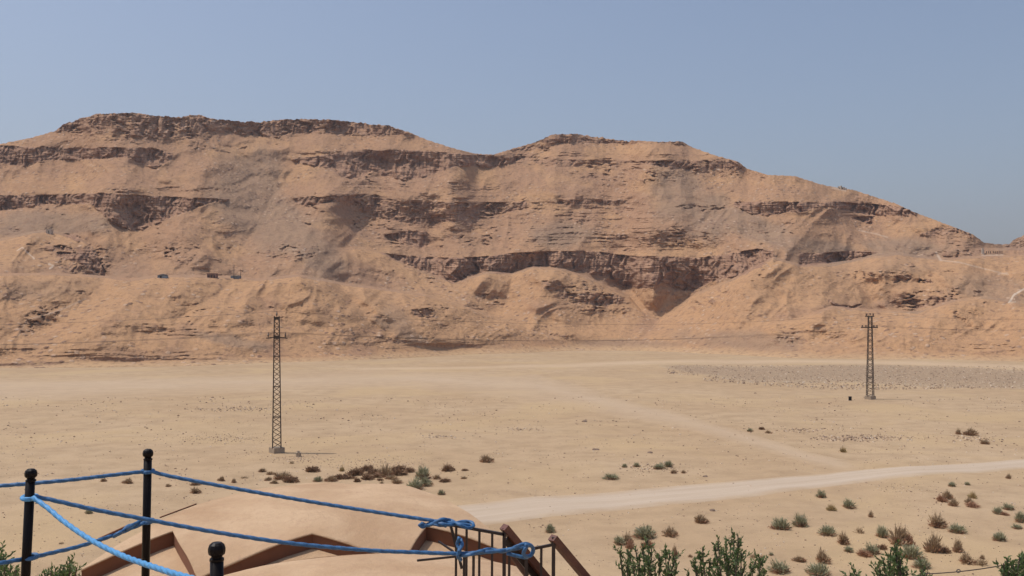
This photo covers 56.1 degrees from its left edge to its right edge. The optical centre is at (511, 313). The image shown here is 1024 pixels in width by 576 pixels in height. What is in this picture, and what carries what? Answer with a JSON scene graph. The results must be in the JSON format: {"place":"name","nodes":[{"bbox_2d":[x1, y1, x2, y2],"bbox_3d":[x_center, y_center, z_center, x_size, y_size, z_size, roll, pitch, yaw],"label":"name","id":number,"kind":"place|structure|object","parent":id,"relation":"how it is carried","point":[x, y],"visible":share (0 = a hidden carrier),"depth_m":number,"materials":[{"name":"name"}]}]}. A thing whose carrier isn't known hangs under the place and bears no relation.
{"place":"outdoors","nodes":[
{"label":"outdoors","id":0,"kind":"place"},
{"bbox_2d":[0,370,863,471],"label":"dirt track","id":1,"kind":"structure","parent":0,"point":[532,388],"depth_m":165.31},
{"bbox_2d":[0,112,1023,367],"bbox_3d":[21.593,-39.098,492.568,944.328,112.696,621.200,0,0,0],"label":"hills","id":2,"kind":"structure","parent":0,"point":[554,242],"depth_m":373.06,"materials":[{"name":"stone"}]},
{"bbox_2d":[46,229,52,233],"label":"block house","id":3,"kind":"structure","parent":2,"relation":"on","point":[49,231],"depth_m":341.59,"materials":[{"name":"paint"}]},
{"bbox_2d":[157,274,167,277],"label":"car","id":4,"kind":"object","parent":2,"relation":"on","point":[162,276],"visible":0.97,"depth_m":291.13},
{"bbox_2d":[207,273,217,277],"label":"brick hut","id":5,"kind":"object","parent":2,"relation":"on","point":[212,275],"visible":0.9,"depth_m":298.45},
{"bbox_2d":[0,350,1023,575],"bbox_3d":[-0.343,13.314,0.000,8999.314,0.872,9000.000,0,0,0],"label":"ground","id":6,"kind":"structure","parent":0,"point":[649,385],"depth_m":91.89,"materials":[{"name":"sand"}]},
{"bbox_2d":[0,540,20,575],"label":"leafy tree","id":7,"kind":"object","parent":6,"relation":"on","point":[5,570],"visible":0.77,"depth_m":10.98,"materials":[{"name":"green plant"}]},
{"bbox_2d":[39,553,86,575],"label":"leafy tree","id":8,"kind":"object","parent":6,"relation":"on","point":[72,569],"visible":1,"depth_m":11.08,"materials":[{"name":"green plant"}]},
{"bbox_2d":[122,478,132,483],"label":"desert shrub","id":9,"kind":"object","parent":6,"relation":"on","point":[128,481],"visible":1,"depth_m":74.13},
{"bbox_2d":[188,485,201,493],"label":"desert shrub","id":10,"kind":"object","parent":6,"relation":"on","point":[195,490],"visible":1,"depth_m":70.82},
{"bbox_2d":[266,311,287,453],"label":"lattice mast","id":11,"kind":"object","parent":6,"relation":"on","point":[277,449],"visible":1,"depth_m":90.75,"materials":[{"name":"metal"}]},
{"bbox_2d":[1,332,266,344],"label":"power line","id":12,"kind":"object","parent":11,"relation":"attached to","point":[125,340],"visible":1,"depth_m":93.37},
{"bbox_2d":[4,311,273,324],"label":"power line","id":13,"kind":"object","parent":11,"relation":"attached to","point":[139,319],"visible":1,"depth_m":93.29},
{"bbox_2d":[20,332,284,344],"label":"power line","id":14,"kind":"object","parent":11,"relation":"attached to","point":[143,340],"visible":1,"depth_m":93.13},
{"bbox_2d":[270,325,859,340],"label":"power line","id":15,"kind":"object","parent":11,"relation":"attached to","point":[507,340],"visible":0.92,"depth_m":107.51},
{"bbox_2d":[279,311,866,324],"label":"power line","id":16,"kind":"object","parent":11,"relation":"attached to","point":[585,324],"visible":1,"depth_m":115.24,"materials":[{"name":"metal"}]},
{"bbox_2d":[286,325,874,340],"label":"power line","id":17,"kind":"object","parent":11,"relation":"attached to","point":[523,340],"visible":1,"depth_m":106.93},
{"bbox_2d":[271,470,293,479],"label":"desert shrub","id":18,"kind":"object","parent":6,"relation":"on","point":[278,476],"visible":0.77,"depth_m":76.55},
{"bbox_2d":[281,475,299,482],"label":"desert shrub","id":19,"kind":"object","parent":6,"relation":"on","point":[291,479],"visible":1,"depth_m":75.09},
{"bbox_2d":[81,483,515,575],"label":"domed house","id":20,"kind":"structure","parent":6,"relation":"on","point":[182,550],"depth_m":10.80,"materials":[{"name":"paint"}]},
{"bbox_2d":[224,553,551,575],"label":"front dome","id":21,"kind":"structure","parent":20,"relation":"attached to","point":[387,564],"depth_m":8.70,"materials":[{"name":"paint"}]},
{"bbox_2d":[304,465,320,471],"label":"desert shrub","id":22,"kind":"object","parent":6,"relation":"on","point":[312,469],"visible":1,"depth_m":79.88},
{"bbox_2d":[312,475,323,481],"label":"desert shrub","id":23,"kind":"object","parent":6,"relation":"on","point":[317,479],"visible":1,"depth_m":75.36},
{"bbox_2d":[323,475,338,481],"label":"desert shrub","id":24,"kind":"object","parent":6,"relation":"on","point":[330,478],"visible":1,"depth_m":75.27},
{"bbox_2d":[333,472,348,479],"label":"desert shrub","id":25,"kind":"object","parent":6,"relation":"on","point":[340,476],"visible":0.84,"depth_m":76.23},
{"bbox_2d":[346,466,365,475],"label":"desert shrub","id":26,"kind":"object","parent":6,"relation":"on","point":[355,472],"visible":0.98,"depth_m":77.98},
{"bbox_2d":[360,463,374,470],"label":"desert shrub","id":27,"kind":"object","parent":6,"relation":"on","point":[367,467],"visible":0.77,"depth_m":80.18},
{"bbox_2d":[361,471,374,479],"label":"desert shrub","id":28,"kind":"object","parent":6,"relation":"on","point":[366,476],"visible":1,"depth_m":75.74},
{"bbox_2d":[367,468,379,474],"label":"desert shrub","id":29,"kind":"object","parent":6,"relation":"on","point":[374,470],"visible":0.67,"depth_m":78.64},
{"bbox_2d":[372,472,382,477],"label":"desert shrub","id":30,"kind":"object","parent":6,"relation":"on","point":[376,475],"visible":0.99,"depth_m":76.81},
{"bbox_2d":[375,464,394,477],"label":"desert shrub","id":31,"kind":"object","parent":6,"relation":"on","point":[384,471],"visible":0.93,"depth_m":77.16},
{"bbox_2d":[383,474,398,478],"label":"desert shrub","id":32,"kind":"object","parent":6,"relation":"on","point":[390,477],"visible":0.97,"depth_m":76.23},
{"bbox_2d":[392,478,403,483],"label":"desert shrub","id":33,"kind":"object","parent":6,"relation":"on","point":[396,481],"visible":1,"depth_m":74.18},
{"bbox_2d":[392,465,405,469],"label":"desert shrub","id":34,"kind":"object","parent":6,"relation":"on","point":[403,467],"visible":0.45,"depth_m":80.20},
{"bbox_2d":[392,467,407,475],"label":"desert shrub","id":35,"kind":"object","parent":6,"relation":"on","point":[399,472],"visible":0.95,"depth_m":78.08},
{"bbox_2d":[405,467,415,472],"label":"desert shrub","id":36,"kind":"object","parent":6,"relation":"on","point":[409,469],"visible":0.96,"depth_m":79.53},
{"bbox_2d":[406,475,424,489],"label":"desert shrub","id":37,"kind":"object","parent":6,"relation":"on","point":[414,483],"visible":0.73,"depth_m":71.64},
{"bbox_2d":[415,464,430,478],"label":"desert shrub","id":38,"kind":"object","parent":6,"relation":"on","point":[422,473],"visible":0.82,"depth_m":76.29,"materials":[{"name":"plant"}]},
{"bbox_2d":[420,477,433,486],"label":"desert shrub","id":39,"kind":"object","parent":6,"relation":"on","point":[426,481],"visible":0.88,"depth_m":73.14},
{"bbox_2d":[437,489,445,494],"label":"desert shrub","id":40,"kind":"object","parent":6,"relation":"on","point":[441,492],"visible":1,"depth_m":69.63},
{"bbox_2d":[439,477,450,481],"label":"desert shrub","id":41,"kind":"object","parent":6,"relation":"on","point":[445,480],"visible":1,"depth_m":75.00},
{"bbox_2d":[441,461,454,471],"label":"desert shrub","id":42,"kind":"object","parent":6,"relation":"on","point":[448,468],"visible":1,"depth_m":79.42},
{"bbox_2d":[479,455,494,462],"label":"desert shrub","id":43,"kind":"object","parent":6,"relation":"on","point":[487,458],"visible":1,"depth_m":84.08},
{"bbox_2d":[0,396,1023,575],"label":"loose stones","id":44,"kind":"object","parent":6,"relation":"on","point":[851,437],"visible":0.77,"depth_m":99.68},
{"bbox_2d":[544,523,555,532],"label":"desert shrub","id":45,"kind":"object","parent":6,"relation":"on","point":[550,528],"visible":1,"depth_m":58.46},
{"bbox_2d":[601,472,619,479],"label":"desert shrub","id":46,"kind":"object","parent":6,"relation":"on","point":[609,476],"visible":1,"depth_m":75.75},
{"bbox_2d":[613,534,626,544],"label":"desert shrub","id":47,"kind":"object","parent":6,"relation":"on","point":[619,540],"visible":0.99,"depth_m":55.14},
{"bbox_2d":[621,529,633,543],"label":"desert shrub","id":48,"kind":"object","parent":6,"relation":"on","point":[626,537],"visible":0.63,"depth_m":55.32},
{"bbox_2d":[625,538,633,548],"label":"desert shrub","id":49,"kind":"object","parent":6,"relation":"on","point":[629,545],"visible":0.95,"depth_m":54.28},
{"bbox_2d":[631,523,657,538],"bbox_3d":[7.796,12.867,56.768,1.726,0.887,1.438,0,0,-32],"label":"desert shrub","id":50,"kind":"object","parent":6,"relation":"on","point":[644,530],"visible":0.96,"depth_m":56.62,"materials":[{"name":"plant"}]},
{"bbox_2d":[639,540,654,547],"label":"desert shrub","id":51,"kind":"object","parent":6,"relation":"on","point":[650,543],"visible":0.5,"depth_m":54.51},
{"bbox_2d":[612,535,684,575],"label":"leafy tree","id":52,"kind":"object","parent":6,"relation":"on","point":[629,570],"visible":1,"depth_m":11.90,"materials":[{"name":"green plant"}]},
{"bbox_2d":[653,461,665,468],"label":"desert shrub","id":53,"kind":"object","parent":6,"relation":"on","point":[659,466],"visible":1,"depth_m":80.52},
{"bbox_2d":[663,460,672,466],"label":"desert shrub","id":54,"kind":"object","parent":6,"relation":"on","point":[668,464],"visible":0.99,"depth_m":81.54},
{"bbox_2d":[661,525,679,536],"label":"desert shrub","id":55,"kind":"object","parent":6,"relation":"on","point":[668,532],"visible":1,"depth_m":57.09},
{"bbox_2d":[671,543,678,556],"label":"desert shrub","id":56,"kind":"object","parent":6,"relation":"on","point":[675,550],"visible":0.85,"depth_m":52.39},
{"bbox_2d":[694,513,709,523],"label":"desert shrub","id":57,"kind":"object","parent":6,"relation":"on","point":[700,519],"visible":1,"depth_m":60.54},
{"bbox_2d":[684,527,768,575],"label":"bush","id":58,"kind":"object","parent":6,"relation":"on","point":[729,569],"visible":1,"depth_m":12.27,"materials":[{"name":"green plant"}]},
{"bbox_2d":[766,557,790,574],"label":"desert shrub","id":59,"kind":"object","parent":6,"relation":"on","point":[782,568],"visible":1,"depth_m":49.12,"materials":[{"name":"plant"}]},
{"bbox_2d":[767,517,793,529],"bbox_3d":[16.609,12.897,59.309,1.645,0.891,1.220,0,0,25],"label":"desert shrub","id":60,"kind":"object","parent":6,"relation":"on","point":[780,523],"visible":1,"depth_m":59.05,"materials":[{"name":"plant"}]},
{"bbox_2d":[790,555,803,561],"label":"desert shrub","id":61,"kind":"object","parent":6,"relation":"on","point":[799,558],"visible":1,"depth_m":51.31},
{"bbox_2d":[791,511,808,527],"bbox_3d":[18.073,12.867,60.061,1.093,1.001,1.196,0,0,44],"label":"desert shrub","id":62,"kind":"object","parent":6,"relation":"on","point":[800,521],"visible":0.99,"depth_m":59.95,"materials":[{"name":"plant"}]},
{"bbox_2d":[805,560,830,575],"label":"desert shrub","id":63,"kind":"object","parent":6,"relation":"on","point":[817,570],"visible":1,"depth_m":48.48,"materials":[{"name":"plant"}]},
{"bbox_2d":[815,488,825,497],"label":"desert shrub","id":64,"kind":"object","parent":6,"relation":"on","point":[821,494],"visible":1,"depth_m":68.69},
{"bbox_2d":[815,547,830,563],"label":"desert shrub","id":65,"kind":"object","parent":6,"relation":"on","point":[822,557],"visible":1,"depth_m":51.13,"materials":[{"name":"plant"}]},
{"bbox_2d":[818,524,836,535],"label":"desert shrub","id":66,"kind":"object","parent":6,"relation":"on","point":[827,531],"visible":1,"depth_m":57.21,"materials":[{"name":"plant"}]},
{"bbox_2d":[826,504,836,510],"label":"desert shrub","id":67,"kind":"object","parent":6,"relation":"on","point":[829,507],"visible":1,"depth_m":64.42,"materials":[{"name":"plant"}]},
{"bbox_2d":[837,531,849,544],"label":"desert shrub","id":68,"kind":"object","parent":6,"relation":"on","point":[843,538],"visible":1,"depth_m":55.11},
{"bbox_2d":[843,546,853,551],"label":"desert shrub","id":69,"kind":"object","parent":6,"relation":"on","point":[849,549],"visible":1,"depth_m":53.49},
{"bbox_2d":[841,497,856,508],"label":"desert shrub","id":70,"kind":"object","parent":6,"relation":"on","point":[847,504],"visible":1,"depth_m":65.14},
{"bbox_2d":[855,548,873,557],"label":"desert shrub","id":71,"kind":"object","parent":6,"relation":"on","point":[864,554],"visible":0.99,"depth_m":52.51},
{"bbox_2d":[861,313,877,399],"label":"lattice mast","id":72,"kind":"object","parent":6,"relation":"on","point":[869,397],"visible":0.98,"depth_m":147.05,"materials":[{"name":"metal"}]},
{"bbox_2d":[874,313,1018,319],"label":"power line","id":73,"kind":"object","parent":72,"relation":"attached to","point":[958,318],"visible":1,"depth_m":166.83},
{"bbox_2d":[863,542,881,554],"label":"desert shrub","id":74,"kind":"object","parent":6,"relation":"on","point":[874,551],"visible":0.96,"depth_m":52.97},
{"bbox_2d":[876,543,887,549],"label":"desert shrub","id":75,"kind":"object","parent":6,"relation":"on","point":[882,547],"visible":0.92,"depth_m":53.85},
{"bbox_2d":[875,524,889,537],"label":"desert shrub","id":76,"kind":"object","parent":6,"relation":"on","point":[881,532],"visible":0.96,"depth_m":56.52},
{"bbox_2d":[839,539,932,575],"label":"bush","id":77,"kind":"object","parent":6,"relation":"on","point":[894,559],"visible":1,"depth_m":11.35,"materials":[{"name":"green plant"}]},
{"bbox_2d":[886,518,910,545],"bbox_3d":[22.146,12.494,54.810,1.433,1.572,1.128,0,0,3],"label":"desert shrub","id":78,"kind":"object","parent":6,"relation":"on","point":[900,535],"visible":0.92,"depth_m":54.69,"materials":[{"name":"plant"}]},
{"bbox_2d":[905,531,915,545],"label":"desert shrub","id":79,"kind":"object","parent":6,"relation":"on","point":[911,540],"visible":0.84,"depth_m":54.58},
{"bbox_2d":[899,543,927,559],"bbox_3d":[21.642,12.796,51.931,1.296,0.937,1.747,0,0,-43],"label":"desert shrub","id":80,"kind":"object","parent":6,"relation":"on","point":[911,552],"visible":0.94,"depth_m":51.67,"materials":[{"name":"plant"}]},
{"bbox_2d":[911,557,932,568],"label":"desert shrub","id":81,"kind":"object","parent":6,"relation":"on","point":[917,563],"visible":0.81,"depth_m":49.70,"materials":[{"name":"plant"}]},
{"bbox_2d":[921,531,943,553],"bbox_3d":[23.335,12.626,53.225,1.134,1.309,1.017,0,0,30],"label":"desert shrub","id":82,"kind":"object","parent":6,"relation":"on","point":[933,544],"visible":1,"depth_m":53.03,"materials":[{"name":"plant"}]},
{"bbox_2d":[927,513,949,528],"bbox_3d":[26.394,12.757,59.571,1.107,1.109,1.406,0,0,-18],"label":"desert shrub","id":83,"kind":"object","parent":6,"relation":"on","point":[935,521],"visible":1,"depth_m":59.40,"materials":[{"name":"plant"}]},
{"bbox_2d":[936,493,948,501],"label":"desert shrub","id":84,"kind":"object","parent":6,"relation":"on","point":[940,498],"visible":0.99,"depth_m":66.40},
{"bbox_2d":[941,543,950,553],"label":"desert shrub","id":85,"kind":"object","parent":6,"relation":"on","point":[945,550],"visible":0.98,"depth_m":53.03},
{"bbox_2d":[941,489,954,499],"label":"desert shrub","id":86,"kind":"object","parent":6,"relation":"on","point":[948,494],"visible":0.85,"depth_m":67.30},
{"bbox_2d":[948,481,955,486],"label":"desert shrub","id":87,"kind":"object","parent":6,"relation":"on","point":[952,484],"visible":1,"depth_m":72.18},
{"bbox_2d":[947,499,959,506],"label":"desert shrub","id":88,"kind":"object","parent":6,"relation":"on","point":[954,503],"visible":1,"depth_m":65.00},
{"bbox_2d":[947,522,966,533],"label":"desert shrub","id":89,"kind":"object","parent":6,"relation":"on","point":[960,529],"visible":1,"depth_m":57.95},
{"bbox_2d":[952,537,963,552],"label":"desert shrub","id":90,"kind":"object","parent":6,"relation":"on","point":[957,547],"visible":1,"depth_m":53.10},
{"bbox_2d":[959,548,977,564],"bbox_3d":[24.054,12.856,50.744,0.985,0.772,1.136,0,0,2],"label":"desert shrub","id":91,"kind":"object","parent":6,"relation":"on","point":[966,559],"visible":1,"depth_m":50.60,"materials":[{"name":"plant"}]},
{"bbox_2d":[964,496,973,503],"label":"desert shrub","id":92,"kind":"object","parent":6,"relation":"on","point":[969,499],"visible":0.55,"depth_m":65.65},
{"bbox_2d":[962,427,980,435],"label":"desert shrub","id":93,"kind":"object","parent":6,"relation":"on","point":[972,432],"visible":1,"depth_m":104.76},
{"bbox_2d":[967,491,976,498],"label":"desert shrub","id":94,"kind":"object","parent":6,"relation":"on","point":[972,495],"visible":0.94,"depth_m":67.91,"materials":[{"name":"plant"}]},
{"bbox_2d":[965,501,981,507],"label":"desert shrub","id":95,"kind":"object","parent":6,"relation":"on","point":[971,504],"visible":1,"depth_m":64.61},
{"bbox_2d":[974,557,988,565],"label":"desert shrub","id":96,"kind":"object","parent":6,"relation":"on","point":[981,562],"visible":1,"depth_m":50.34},
{"bbox_2d":[980,439,989,443],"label":"desert shrub","id":97,"kind":"object","parent":6,"relation":"on","point":[984,442],"visible":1,"depth_m":97.28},
{"bbox_2d":[991,505,1001,513],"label":"desert shrub","id":98,"kind":"object","parent":6,"relation":"on","point":[997,510],"visible":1,"depth_m":62.58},
{"bbox_2d":[991,532,1007,540],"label":"desert shrub","id":99,"kind":"object","parent":6,"relation":"on","point":[999,536],"visible":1,"depth_m":55.94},
{"bbox_2d":[992,551,1023,575],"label":"leafy tree","id":100,"kind":"object","parent":6,"relation":"on","point":[1017,569],"visible":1,"depth_m":10.27,"materials":[{"name":"green plant"}]},
{"bbox_2d":[925,564,1004,573],"bbox_3d":[5.009,2.811,10.547,0.897,0.148,0.047,0,0,8],"label":"wire","id":101,"kind":"object","parent":100,"relation":"attached to","point":[957,571],"visible":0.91,"depth_m":10.55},
{"bbox_2d":[1001,502,1014,509],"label":"desert shrub","id":102,"kind":"object","parent":6,"relation":"on","point":[1007,507],"visible":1,"depth_m":63.91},
{"bbox_2d":[1010,523,1023,528],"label":"desert shrub","id":103,"kind":"object","parent":6,"relation":"on","point":[1014,526],"visible":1,"depth_m":58.82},
{"bbox_2d":[1014,511,1023,522],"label":"desert shrub","id":104,"kind":"object","parent":6,"relation":"on","point":[1019,517],"visible":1,"depth_m":60.37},
{"bbox_2d":[0,0,1023,244],"label":"sky","id":105,"kind":"structure","parent":0,"point":[917,106],"materials":[{"name":"blue"}]},
{"bbox_2d":[341,359,1023,370],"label":"road","id":106,"kind":"structure","parent":0,"point":[761,362],"depth_m":248.80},
{"bbox_2d":[458,459,1023,524],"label":"dirt road","id":107,"kind":"structure","parent":0,"point":[512,510],"depth_m":70.30,"materials":[{"name":"sand"}]},
{"bbox_2d":[659,364,1023,389],"bbox_3d":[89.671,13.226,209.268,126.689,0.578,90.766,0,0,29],"label":"gravel field","id":108,"kind":"structure","parent":0,"point":[758,370],"depth_m":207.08,"materials":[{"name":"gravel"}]},
{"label":"terrace base","id":109,"kind":"structure","parent":0,"visible":0},
{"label":"terrace floor","id":110,"kind":"structure","parent":109,"relation":"on","visible":0},
{"bbox_2d":[21,468,37,575],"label":"rope post","id":111,"kind":"object","parent":110,"relation":"on","point":[30,474],"visible":1,"depth_m":5.38,"materials":[{"name":"black metal"}]},
{"bbox_2d":[20,493,193,575],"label":"blue rope","id":112,"kind":"object","parent":111,"relation":"attached to","point":[104,547],"visible":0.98,"depth_m":4.77,"materials":[{"name":"fabric"}]},
{"bbox_2d":[35,494,534,561],"bbox_3d":[-1.271,1.280,5.728,2.900,0.527,0.187,0,0,-11],"label":"blue rope","id":113,"kind":"object","parent":111,"relation":"attached to","point":[460,553],"visible":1,"depth_m":5.73,"materials":[{"name":"fabric"}]},
{"bbox_2d":[141,449,152,575],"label":"rope post","id":114,"kind":"object","parent":110,"relation":"on","point":[147,484],"visible":1,"depth_m":6.18,"materials":[{"name":"black metal"}]},
{"bbox_2d":[0,517,154,564],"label":"blue rope","id":115,"kind":"object","parent":114,"relation":"attached to","point":[125,529],"visible":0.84,"depth_m":5.72,"materials":[{"name":"fabric"}]},
{"bbox_2d":[0,468,154,487],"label":"blue rope","id":116,"kind":"object","parent":114,"relation":"attached to","point":[5,485],"visible":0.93,"depth_m":5.98,"materials":[{"name":"fabric"}]},
{"bbox_2d":[151,470,474,529],"bbox_3d":[-1.280,1.218,6.244,2.090,0.420,0.153,0,0,-7],"label":"blue rope","id":117,"kind":"object","parent":114,"relation":"attached to","point":[449,522],"visible":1,"depth_m":6.29,"materials":[{"name":"fabric"}]},
{"bbox_2d":[208,541,225,575],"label":"rope post","id":118,"kind":"object","parent":110,"relation":"on","point":[216,551],"visible":1,"depth_m":3.68,"materials":[{"name":"black metal"}]},
{"bbox_2d":[417,524,589,575],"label":"stair railing","id":119,"kind":"object","parent":110,"relation":"on","point":[532,566],"visible":0.69,"depth_m":6.43,"materials":[{"name":"paint"}]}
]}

